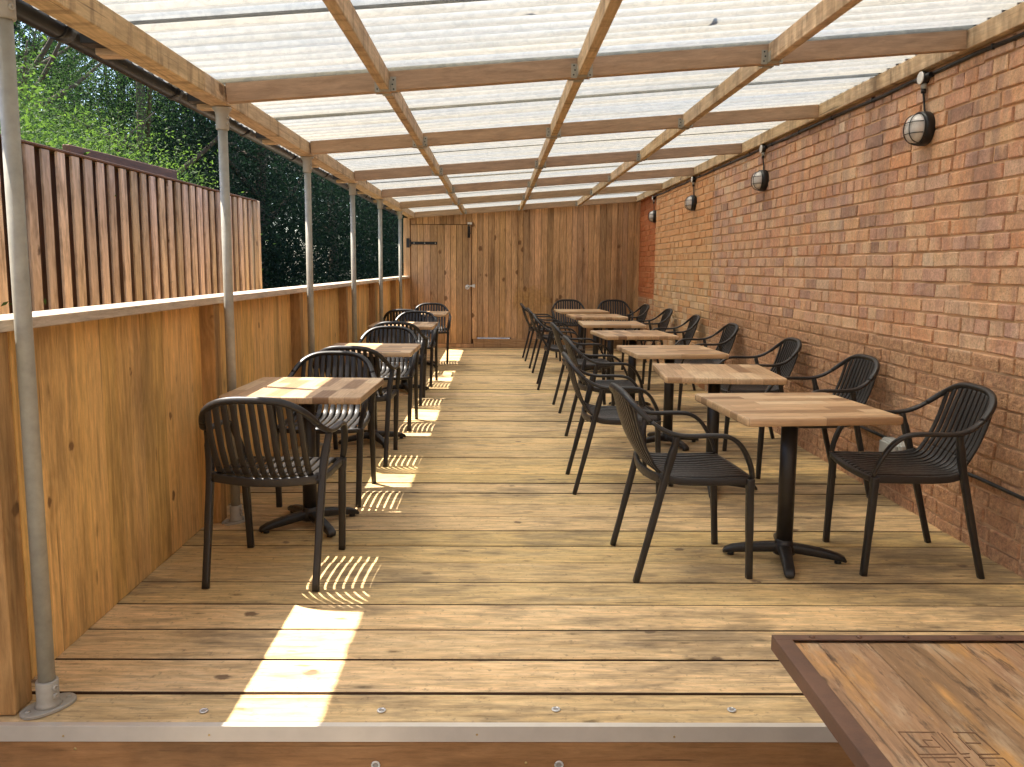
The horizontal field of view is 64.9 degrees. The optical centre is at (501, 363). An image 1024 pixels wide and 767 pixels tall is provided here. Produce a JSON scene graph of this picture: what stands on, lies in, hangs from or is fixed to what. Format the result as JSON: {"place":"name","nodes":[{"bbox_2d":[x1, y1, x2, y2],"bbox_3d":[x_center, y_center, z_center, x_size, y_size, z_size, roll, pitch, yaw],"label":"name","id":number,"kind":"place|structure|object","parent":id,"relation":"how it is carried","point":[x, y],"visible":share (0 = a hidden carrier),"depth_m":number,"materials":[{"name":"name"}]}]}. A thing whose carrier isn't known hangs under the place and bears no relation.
{"place":"outdoors","nodes":[
{"label":"outdoors","id":0,"kind":"place"},
{"bbox_2d":[62,144,176,178],"bbox_3d":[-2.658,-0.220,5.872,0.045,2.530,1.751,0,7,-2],"label":"timber rail","id":1,"kind":"object","parent":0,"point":[158,170],"visible":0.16,"depth_m":5.59,"materials":[{"name":"brown wood"}]},
{"bbox_2d":[14,22,350,277],"label":"sky","id":2,"kind":"structure","parent":0,"point":[21,22],"materials":[{"name":"white"}]},
{"bbox_2d":[287,279,509,338],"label":"ground","id":3,"kind":"structure","parent":0,"point":[477,337],"depth_m":19.73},
{"bbox_2d":[0,299,46,306],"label":"leafy bush","id":4,"kind":"object","parent":3,"relation":"on","point":[5,303],"visible":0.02,"depth_m":3.93,"materials":[{"name":"green plant"}]},
{"bbox_2d":[0,32,130,158],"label":"broadleaf tree","id":5,"kind":"object","parent":3,"relation":"on","point":[29,78],"visible":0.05,"depth_m":10.62,"materials":[{"name":"green plant"}]},
{"bbox_2d":[14,22,116,143],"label":"evergreen tree","id":6,"kind":"object","parent":3,"relation":"on","point":[24,40],"visible":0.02,"depth_m":17.33,"materials":[{"name":"green plant"}]},
{"bbox_2d":[0,83,135,157],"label":"broadleaf tree","id":7,"kind":"object","parent":3,"relation":"on","point":[76,130],"visible":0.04,"depth_m":11.67,"materials":[{"name":"green plant"}]},
{"bbox_2d":[0,22,170,282],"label":"leafy bush","id":8,"kind":"object","parent":3,"relation":"on","point":[27,124],"visible":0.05,"depth_m":5.91,"materials":[{"name":"green plant"}]},
{"bbox_2d":[13,20,188,158],"bbox_3d":[-10.691,-4.539,17.292,7.262,10.302,8.331,7,9,43],"label":"broadleaf tree","id":9,"kind":"object","parent":3,"relation":"on","point":[31,51],"visible":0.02,"depth_m":16.99,"materials":[{"name":"green plant"}]},
{"bbox_2d":[0,20,208,184],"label":"broadleaf tree","id":10,"kind":"object","parent":3,"relation":"on","point":[83,78],"visible":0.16,"depth_m":13.53,"materials":[{"name":"green plant"}]},
{"bbox_2d":[15,24,218,186],"bbox_3d":[-12.513,-5.902,23.384,8.886,13.107,9.930,-3,8,-24],"label":"evergreen tree","id":11,"kind":"object","parent":3,"relation":"on","point":[102,106],"visible":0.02,"depth_m":22.27,"materials":[{"name":"green plant"}]},
{"bbox_2d":[0,134,261,314],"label":"slatted fence","id":12,"kind":"object","parent":3,"relation":"on","point":[92,240],"visible":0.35,"depth_m":5.14,"materials":[{"name":"brown wood"}]},
{"bbox_2d":[20,89,275,269],"bbox_3d":[-5.485,-1.029,8.635,5.997,3.897,3.217,-2,7,-19],"label":"leafy bush","id":13,"kind":"object","parent":3,"relation":"on","point":[144,152],"visible":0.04,"depth_m":8.84,"materials":[{"name":"green plant"}]},
{"bbox_2d":[14,21,330,285],"bbox_3d":[-9.038,-5.085,20.061,8.145,12.015,9.102,-5,8,-36],"label":"evergreen tree","id":14,"kind":"object","parent":3,"relation":"on","point":[122,105],"visible":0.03,"depth_m":18.61,"materials":[{"name":"green plant"}]},
{"bbox_2d":[17,28,331,288],"bbox_3d":[-7.057,-4.015,16.229,7.861,10.376,7.034,-4,8,-32],"label":"evergreen tree","id":15,"kind":"object","parent":3,"relation":"on","point":[211,144],"visible":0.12,"depth_m":16.55,"materials":[{"name":"green plant"}]},
{"bbox_2d":[23,50,403,286],"bbox_3d":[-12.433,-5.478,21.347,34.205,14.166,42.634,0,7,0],"label":"evergreen tree","id":16,"kind":"object","parent":3,"relation":"on","point":[253,182],"depth_m":33.95,"materials":[{"name":"green plant"}]},
{"bbox_2d":[110,98,326,286],"bbox_3d":[-9.160,-6.130,27.068,8.515,12.561,9.516,0,7,1],"label":"evergreen tree","id":17,"kind":"object","parent":3,"relation":"on","point":[235,181],"visible":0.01,"depth_m":27.11,"materials":[{"name":"green plant"}]},
{"bbox_2d":[78,56,403,288],"bbox_3d":[-5.417,-4.522,18.857,7.405,10.923,8.275,2,7,10],"label":"evergreen tree","id":18,"kind":"object","parent":3,"relation":"on","point":[262,168],"visible":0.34,"depth_m":17.36,"materials":[{"name":"green plant"}]},
{"bbox_2d":[209,142,403,285],"bbox_3d":[-4.971,-5.186,24.373,8.275,10.923,7.405,-1,7,-9],"label":"evergreen tree","id":19,"kind":"object","parent":3,"relation":"on","point":[330,223],"visible":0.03,"depth_m":24.49,"materials":[{"name":"green plant"}]},
{"bbox_2d":[265,167,403,285],"bbox_3d":[-2.192,-4.345,20.825,7.447,9.830,6.664,1,7,5],"label":"evergreen tree","id":20,"kind":"object","parent":3,"relation":"on","point":[394,242],"visible":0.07,"depth_m":19.81,"materials":[{"name":"green plant"}]},
{"bbox_2d":[265,174,403,281],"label":"evergreen tree","id":21,"kind":"object","parent":3,"relation":"on","point":[346,235],"depth_m":27.24,"materials":[{"name":"green plant"}]},
{"bbox_2d":[637,2,1023,577],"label":"brick wall","id":22,"kind":"structure","parent":3,"relation":"on","point":[868,229],"depth_m":4.86,"materials":[{"name":"brown brick"}]},
{"bbox_2d":[23,0,1023,217],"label":"canopy","id":23,"kind":"object","parent":22,"relation":"attached to","point":[418,108],"visible":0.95,"depth_m":4.02,"materials":[{"name":"white plastic"}]},
{"bbox_2d":[15,0,397,215],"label":"gutter","id":24,"kind":"object","parent":23,"relation":"attached to","point":[45,24],"visible":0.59,"depth_m":3.67,"materials":[{"name":"black plastic"}]},
{"bbox_2d":[648,210,655,222],"bbox_3d":[2.298,-2.244,12.235,0.120,0.186,0.186,0,7,0],"label":"bulkhead lamp","id":25,"kind":"object","parent":22,"relation":"attached to","point":[652,216],"visible":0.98,"depth_m":12.18,"materials":[{"name":"black plastic"}]},
{"bbox_2d":[685,195,696,210],"bbox_3d":[2.270,-1.934,9.664,0.120,0.186,0.186,0,7,0],"label":"bulkhead lamp","id":26,"kind":"object","parent":22,"relation":"attached to","point":[690,202],"visible":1,"depth_m":9.60,"materials":[{"name":"black plastic"}]},
{"bbox_2d":[691,177,695,194],"bbox_3d":[2.307,-2.135,9.672,0.044,0.228,0.155,0,7,0],"label":"junction box","id":27,"kind":"object","parent":22,"relation":"attached to","point":[693,180],"visible":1,"depth_m":9.66,"materials":[{"name":"black plastic"}]},
{"bbox_2d":[751,170,768,190],"bbox_3d":[2.287,-1.629,7.147,0.120,0.186,0.186,0,7,0],"label":"bulkhead lamp","id":28,"kind":"object","parent":22,"relation":"attached to","point":[760,179],"visible":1,"depth_m":7.09,"materials":[{"name":"black plastic"}]},
{"bbox_2d":[759,145,767,169],"bbox_3d":[2.324,-1.831,7.156,0.044,0.228,0.155,0,7,0],"label":"junction box","id":29,"kind":"object","parent":22,"relation":"attached to","point":[762,149],"visible":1,"depth_m":7.13,"materials":[{"name":"black plastic"}]},
{"bbox_2d":[784,392,886,437],"bbox_3d":[2.336,0.260,6.484,0.019,0.027,3.300,0,7,0],"label":"wall cable","id":30,"kind":"object","parent":22,"relation":"attached to","point":[872,431],"depth_m":5.07,"materials":[{"name":"black plastic"}]},
{"bbox_2d":[653,32,1023,197],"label":"conduit","id":31,"kind":"object","parent":22,"relation":"attached to","point":[992,46],"visible":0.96,"depth_m":5.00,"materials":[{"name":"black plastic"}]},
{"bbox_2d":[879,437,905,451],"bbox_3d":[2.311,0.530,4.731,0.098,0.163,0.235,0,7,0],"label":"socket box","id":32,"kind":"object","parent":22,"relation":"attached to","point":[884,442],"visible":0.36,"depth_m":4.75,"materials":[{"name":"grey plastic"}]},
{"bbox_2d":[903,111,935,145],"bbox_3d":[2.306,-1.306,4.467,0.120,0.186,0.186,0,7,0],"label":"bulkhead lamp","id":33,"kind":"object","parent":22,"relation":"attached to","point":[919,129],"visible":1,"depth_m":4.41,"materials":[{"name":"white glass"}]},
{"bbox_2d":[914,71,933,110],"bbox_3d":[2.343,-1.507,4.475,0.044,0.228,0.155,0,7,0],"label":"junction box","id":34,"kind":"object","parent":22,"relation":"attached to","point":[922,79],"visible":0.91,"depth_m":4.46,"materials":[{"name":"black plastic"}]},
{"bbox_2d":[968,472,1023,500],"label":"wall cable","id":35,"kind":"object","parent":22,"relation":"attached to","point":[1003,489],"depth_m":3.81,"materials":[{"name":"black plastic"}]},
{"bbox_2d":[771,635,1023,766],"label":"framed table","id":36,"kind":"object","parent":3,"relation":"on","point":[916,700],"visible":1,"depth_m":1.89,"materials":[{"name":"wood"}]},
{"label":"deck joists","id":37,"kind":"structure","parent":3,"relation":"on","visible":0},
{"bbox_2d":[0,742,854,766],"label":"deck riser","id":38,"kind":"object","parent":37,"relation":"attached to","point":[421,754],"visible":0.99,"depth_m":2.46,"materials":[{"name":"brown wood"}]},
{"bbox_2d":[371,761,379,766],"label":"deck light","id":39,"kind":"object","parent":38,"relation":"attached to","point":[375,763],"visible":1,"depth_m":2.46,"materials":[{"name":"silver plastic"}]},
{"bbox_2d":[554,761,563,766],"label":"deck light","id":40,"kind":"object","parent":38,"relation":"attached to","point":[558,764],"visible":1,"depth_m":2.46,"materials":[{"name":"silver plastic"}]},
{"bbox_2d":[0,348,1023,722],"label":"deck","id":41,"kind":"structure","parent":37,"relation":"on","point":[478,568],"depth_m":3.46,"materials":[{"name":"brown wood"}]},
{"bbox_2d":[0,0,76,719],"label":"steel pole","id":42,"kind":"object","parent":41,"relation":"on","point":[51,699],"visible":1,"depth_m":2.39,"materials":[{"name":"grey metal"}]},
{"bbox_2d":[199,708,208,712],"bbox_3d":[-0.931,1.084,2.519,0.029,0.002,0.029,0,7,0],"label":"deck light","id":43,"kind":"object","parent":41,"relation":"attached to","point":[203,710],"visible":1,"depth_m":2.52,"materials":[{"name":"silver plastic"}]},
{"bbox_2d":[0,276,409,714],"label":"timber wall","id":44,"kind":"structure","parent":41,"relation":"on","point":[127,392],"depth_m":3.34,"materials":[{"name":"brown wood"}]},
{"bbox_2d":[212,106,244,525],"bbox_3d":[-1.437,-0.228,4.255,0.100,2.188,0.164,6,9,38],"label":"steel pole","id":45,"kind":"object","parent":41,"relation":"on","point":[222,117],"visible":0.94,"depth_m":4.21,"materials":[{"name":"grey metal"}]},
{"bbox_2d":[198,397,347,591],"bbox_3d":[-1.023,0.523,3.644,0.588,0.854,0.604,1,7,3],"label":"slatted armchair","id":46,"kind":"object","parent":41,"relation":"on","point":[300,471],"visible":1,"depth_m":3.47,"materials":[{"name":"plastic"}]},
{"bbox_2d":[218,377,383,536],"bbox_3d":[-1.027,0.491,4.301,0.700,0.752,0.700,0,7,1],"label":"pedestal table","id":47,"kind":"object","parent":41,"relation":"on","point":[307,393],"visible":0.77,"depth_m":4.24,"materials":[{"name":"brown wood"}]},
{"bbox_2d":[300,156,322,445],"bbox_3d":[-1.449,-0.453,6.118,0.100,2.188,0.164,5,9,37],"label":"steel pole","id":48,"kind":"object","parent":41,"relation":"on","point":[307,165],"visible":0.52,"depth_m":6.05,"materials":[{"name":"grey metal"}]},
{"bbox_2d":[273,350,376,507],"bbox_3d":[-1.054,0.372,4.889,0.588,0.854,0.604,0,7,0],"label":"slatted armchair","id":49,"kind":"object","parent":41,"relation":"on","point":[363,417],"visible":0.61,"depth_m":5.02,"materials":[{"name":"plastic"}]},
{"bbox_2d":[347,183,356,362],"bbox_3d":[-1.462,-0.681,8.002,0.100,2.188,0.164,5,9,37],"label":"steel pole","id":50,"kind":"object","parent":41,"relation":"on","point":[352,190],"visible":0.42,"depth_m":7.94,"materials":[{"name":"grey metal"}]},
{"bbox_2d":[312,345,400,466],"bbox_3d":[-1.037,0.264,5.790,0.588,0.854,0.604,0,7,2],"label":"slatted armchair","id":51,"kind":"object","parent":41,"relation":"on","point":[388,394],"visible":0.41,"depth_m":5.62,"materials":[{"name":"plastic"}]},
{"bbox_2d":[329,343,420,447],"bbox_3d":[-1.019,0.243,6.358,0.700,0.752,0.700,0,7,1],"label":"pedestal table","id":52,"kind":"object","parent":41,"relation":"on","point":[397,349],"visible":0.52,"depth_m":6.32,"materials":[{"name":"brown wood"}]},
{"bbox_2d":[376,199,384,376],"bbox_3d":[-1.476,-0.909,9.886,0.100,2.188,0.164,5,9,37],"label":"steel pole","id":53,"kind":"object","parent":41,"relation":"on","point":[380,207],"visible":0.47,"depth_m":9.83,"materials":[{"name":"grey metal"}]},
{"bbox_2d":[377,707,385,712],"bbox_3d":[-0.376,1.086,2.527,0.029,0.002,0.029,0,7,0],"label":"deck light","id":54,"kind":"object","parent":41,"relation":"attached to","point":[381,710],"visible":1,"depth_m":2.52,"materials":[{"name":"silver plastic"}]},
{"bbox_2d":[350,326,419,430],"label":"slatted armchair","id":55,"kind":"object","parent":41,"relation":"on","point":[411,371],"visible":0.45,"depth_m":7.22,"materials":[{"name":"plastic"}]},
{"bbox_2d":[369,321,427,405],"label":"slatted armchair","id":56,"kind":"object","parent":41,"relation":"on","point":[422,360],"visible":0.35,"depth_m":8.05,"materials":[{"name":"plastic"}]},
{"bbox_2d":[397,211,402,308],"bbox_3d":[-1.490,-1.155,11.925,0.100,2.188,0.164,5,9,37],"label":"steel pole","id":57,"kind":"object","parent":41,"relation":"on","point":[400,214],"visible":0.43,"depth_m":11.85,"materials":[{"name":"grey metal"}]},
{"bbox_2d":[368,322,437,392],"bbox_3d":[-1.077,-0.070,8.949,0.700,0.752,0.700,0,7,0],"label":"pedestal table","id":58,"kind":"object","parent":41,"relation":"on","point":[403,384],"visible":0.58,"depth_m":8.90,"materials":[{"name":"brown wood"}]},
{"bbox_2d":[383,309,427,368],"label":"slatted armchair","id":59,"kind":"object","parent":41,"relation":"on","point":[391,311],"visible":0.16,"depth_m":10.22,"materials":[{"name":"plastic"}]},
{"bbox_2d":[390,311,438,386],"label":"slatted armchair","id":60,"kind":"object","parent":41,"relation":"on","point":[433,343],"visible":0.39,"depth_m":9.74,"materials":[{"name":"plastic"}]},
{"bbox_2d":[0,722,836,741],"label":"edge trim","id":61,"kind":"structure","parent":41,"relation":"attached to","point":[354,732],"depth_m":2.44,"materials":[{"name":"metal"}]},
{"bbox_2d":[395,311,448,367],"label":"pedestal table","id":62,"kind":"object","parent":41,"relation":"on","point":[440,313],"visible":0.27,"depth_m":11.12,"materials":[{"name":"brown wood"}]},
{"bbox_2d":[411,303,450,363],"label":"slatted armchair","id":63,"kind":"object","parent":41,"relation":"on","point":[441,329],"visible":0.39,"depth_m":11.91,"materials":[{"name":"plastic"}]},
{"bbox_2d":[403,202,640,348],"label":"board wall","id":64,"kind":"structure","parent":41,"relation":"on","point":[539,261],"depth_m":13.68,"materials":[{"name":"brown wood"}]},
{"bbox_2d":[406,222,474,342],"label":"timber gate","id":65,"kind":"structure","parent":64,"relation":"attached to","point":[432,242],"depth_m":13.68,"materials":[{"name":"brown wood"}]},
{"bbox_2d":[520,303,560,360],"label":"slatted armchair","id":66,"kind":"object","parent":41,"relation":"on","point":[531,328],"visible":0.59,"depth_m":11.91,"materials":[{"name":"plastic"}]},
{"bbox_2d":[526,307,571,372],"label":"slatted armchair","id":67,"kind":"object","parent":41,"relation":"on","point":[531,313],"visible":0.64,"depth_m":10.58,"materials":[{"name":"plastic"}]},
{"bbox_2d":[551,706,560,711],"bbox_3d":[0.173,1.088,2.538,0.029,0.002,0.029,0,7,0],"label":"deck light","id":68,"kind":"object","parent":41,"relation":"attached to","point":[555,709],"visible":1,"depth_m":2.54,"materials":[{"name":"silver plastic"}]},
{"bbox_2d":[533,314,584,389],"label":"slatted armchair","id":69,"kind":"object","parent":41,"relation":"on","point":[549,346],"visible":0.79,"depth_m":9.10,"materials":[{"name":"plastic"}]},
{"bbox_2d":[551,299,586,347],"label":"slatted armchair","id":70,"kind":"object","parent":41,"relation":"on","point":[570,323],"visible":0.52,"depth_m":13.48,"materials":[{"name":"plastic"}]},
{"bbox_2d":[554,309,608,360],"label":"pedestal table","id":71,"kind":"object","parent":41,"relation":"on","point":[580,311],"visible":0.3,"depth_m":11.86,"materials":[{"name":"brown wood"}]},
{"bbox_2d":[550,322,614,413],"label":"slatted armchair","id":72,"kind":"object","parent":41,"relation":"on","point":[557,333],"visible":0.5,"depth_m":7.70,"materials":[{"name":"plastic"}]},
{"bbox_2d":[566,314,627,373],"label":"pedestal table","id":73,"kind":"object","parent":41,"relation":"on","point":[595,317],"visible":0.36,"depth_m":10.62,"materials":[{"name":"brown wood"}]},
{"bbox_2d":[562,335,643,449],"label":"slatted armchair","id":74,"kind":"object","parent":41,"relation":"on","point":[571,348],"visible":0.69,"depth_m":6.25,"materials":[{"name":"plastic"}]},
{"bbox_2d":[561,352,660,494],"bbox_3d":[0.684,0.352,5.134,0.604,0.854,0.588,0,7,0],"label":"slatted armchair","id":75,"kind":"object","parent":41,"relation":"on","point":[599,413],"visible":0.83,"depth_m":4.92,"materials":[{"name":"plastic"}]},
{"bbox_2d":[578,321,645,379],"bbox_3d":[1.262,-0.102,9.314,0.700,0.752,0.700,0,7,0],"label":"pedestal table","id":76,"kind":"object","parent":41,"relation":"on","point":[610,325],"visible":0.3,"depth_m":9.16,"materials":[{"name":"brown wood"}]},
{"bbox_2d":[597,299,633,350],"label":"slatted armchair","id":77,"kind":"object","parent":41,"relation":"on","point":[604,302],"visible":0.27,"depth_m":13.52,"materials":[{"name":"plastic"}]},
{"bbox_2d":[604,304,649,362],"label":"slatted armchair","id":78,"kind":"object","parent":41,"relation":"on","point":[642,315],"visible":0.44,"depth_m":12.06,"materials":[{"name":"plastic"}]},
{"bbox_2d":[590,330,678,410],"bbox_3d":[1.280,0.072,7.875,0.700,0.752,0.700,0,7,-6],"label":"pedestal table","id":79,"kind":"object","parent":41,"relation":"on","point":[632,336],"visible":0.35,"depth_m":7.78,"materials":[{"name":"brown wood"}]},
{"bbox_2d":[621,308,672,369],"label":"slatted armchair","id":80,"kind":"object","parent":41,"relation":"on","point":[666,314],"visible":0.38,"depth_m":10.71,"materials":[{"name":"plastic"}]},
{"bbox_2d":[642,314,699,390],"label":"slatted armchair","id":81,"kind":"object","parent":41,"relation":"on","point":[693,320],"visible":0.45,"depth_m":9.24,"materials":[{"name":"plastic"}]},
{"bbox_2d":[616,345,728,450],"bbox_3d":[1.316,0.260,6.323,0.700,0.752,0.700,0,7,-4],"label":"pedestal table","id":82,"kind":"object","parent":41,"relation":"on","point":[669,353],"visible":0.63,"depth_m":6.27,"materials":[{"name":"brown wood"}]},
{"bbox_2d":[609,382,754,582],"bbox_3d":[0.815,0.517,3.776,0.604,0.854,0.588,0,7,-4],"label":"slatted armchair","id":83,"kind":"object","parent":41,"relation":"on","point":[713,470],"visible":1,"depth_m":3.60,"materials":[{"name":"plastic"}]},
{"bbox_2d":[674,323,738,410],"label":"slatted armchair","id":84,"kind":"object","parent":41,"relation":"on","point":[726,340],"visible":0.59,"depth_m":7.89,"materials":[{"name":"plastic"}]},
{"bbox_2d":[652,363,787,497],"bbox_3d":[1.327,0.414,5.047,0.700,0.752,0.700,1,7,4],"label":"pedestal table","id":85,"kind":"object","parent":41,"relation":"on","point":[714,377],"visible":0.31,"depth_m":4.92,"materials":[{"name":"brown wood"}]},
{"bbox_2d":[727,707,735,711],"bbox_3d":[0.728,1.091,2.540,0.029,0.002,0.029,0,7,0],"label":"deck light","id":86,"kind":"object","parent":41,"relation":"attached to","point":[731,709],"visible":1,"depth_m":2.54,"materials":[{"name":"silver plastic"}]},
{"bbox_2d":[718,337,801,450],"bbox_3d":[1.993,0.217,6.310,0.604,0.854,0.588,0,7,1],"label":"slatted armchair","id":87,"kind":"object","parent":41,"relation":"on","point":[783,365],"visible":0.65,"depth_m":6.21,"materials":[{"name":"plastic"}]},
{"bbox_2d":[695,392,902,578],"bbox_3d":[1.359,0.562,3.825,0.700,0.752,0.700,0,7,-5],"label":"pedestal table","id":88,"kind":"object","parent":41,"relation":"on","point":[788,413],"visible":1,"depth_m":3.78,"materials":[{"name":"brown wood"}]},
{"bbox_2d":[755,354,879,497],"bbox_3d":[2.001,0.366,5.076,0.604,0.854,0.588,0,7,-2],"label":"slatted armchair","id":89,"kind":"object","parent":41,"relation":"on","point":[861,375],"visible":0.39,"depth_m":5.08,"materials":[{"name":"plastic"}]},
{"bbox_2d":[822,382,997,578],"bbox_3d":[1.943,0.516,3.831,0.604,0.854,0.588,0,7,2],"label":"slatted armchair","id":90,"kind":"object","parent":41,"relation":"on","point":[948,459],"visible":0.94,"depth_m":3.75,"materials":[{"name":"plastic"}]}
]}

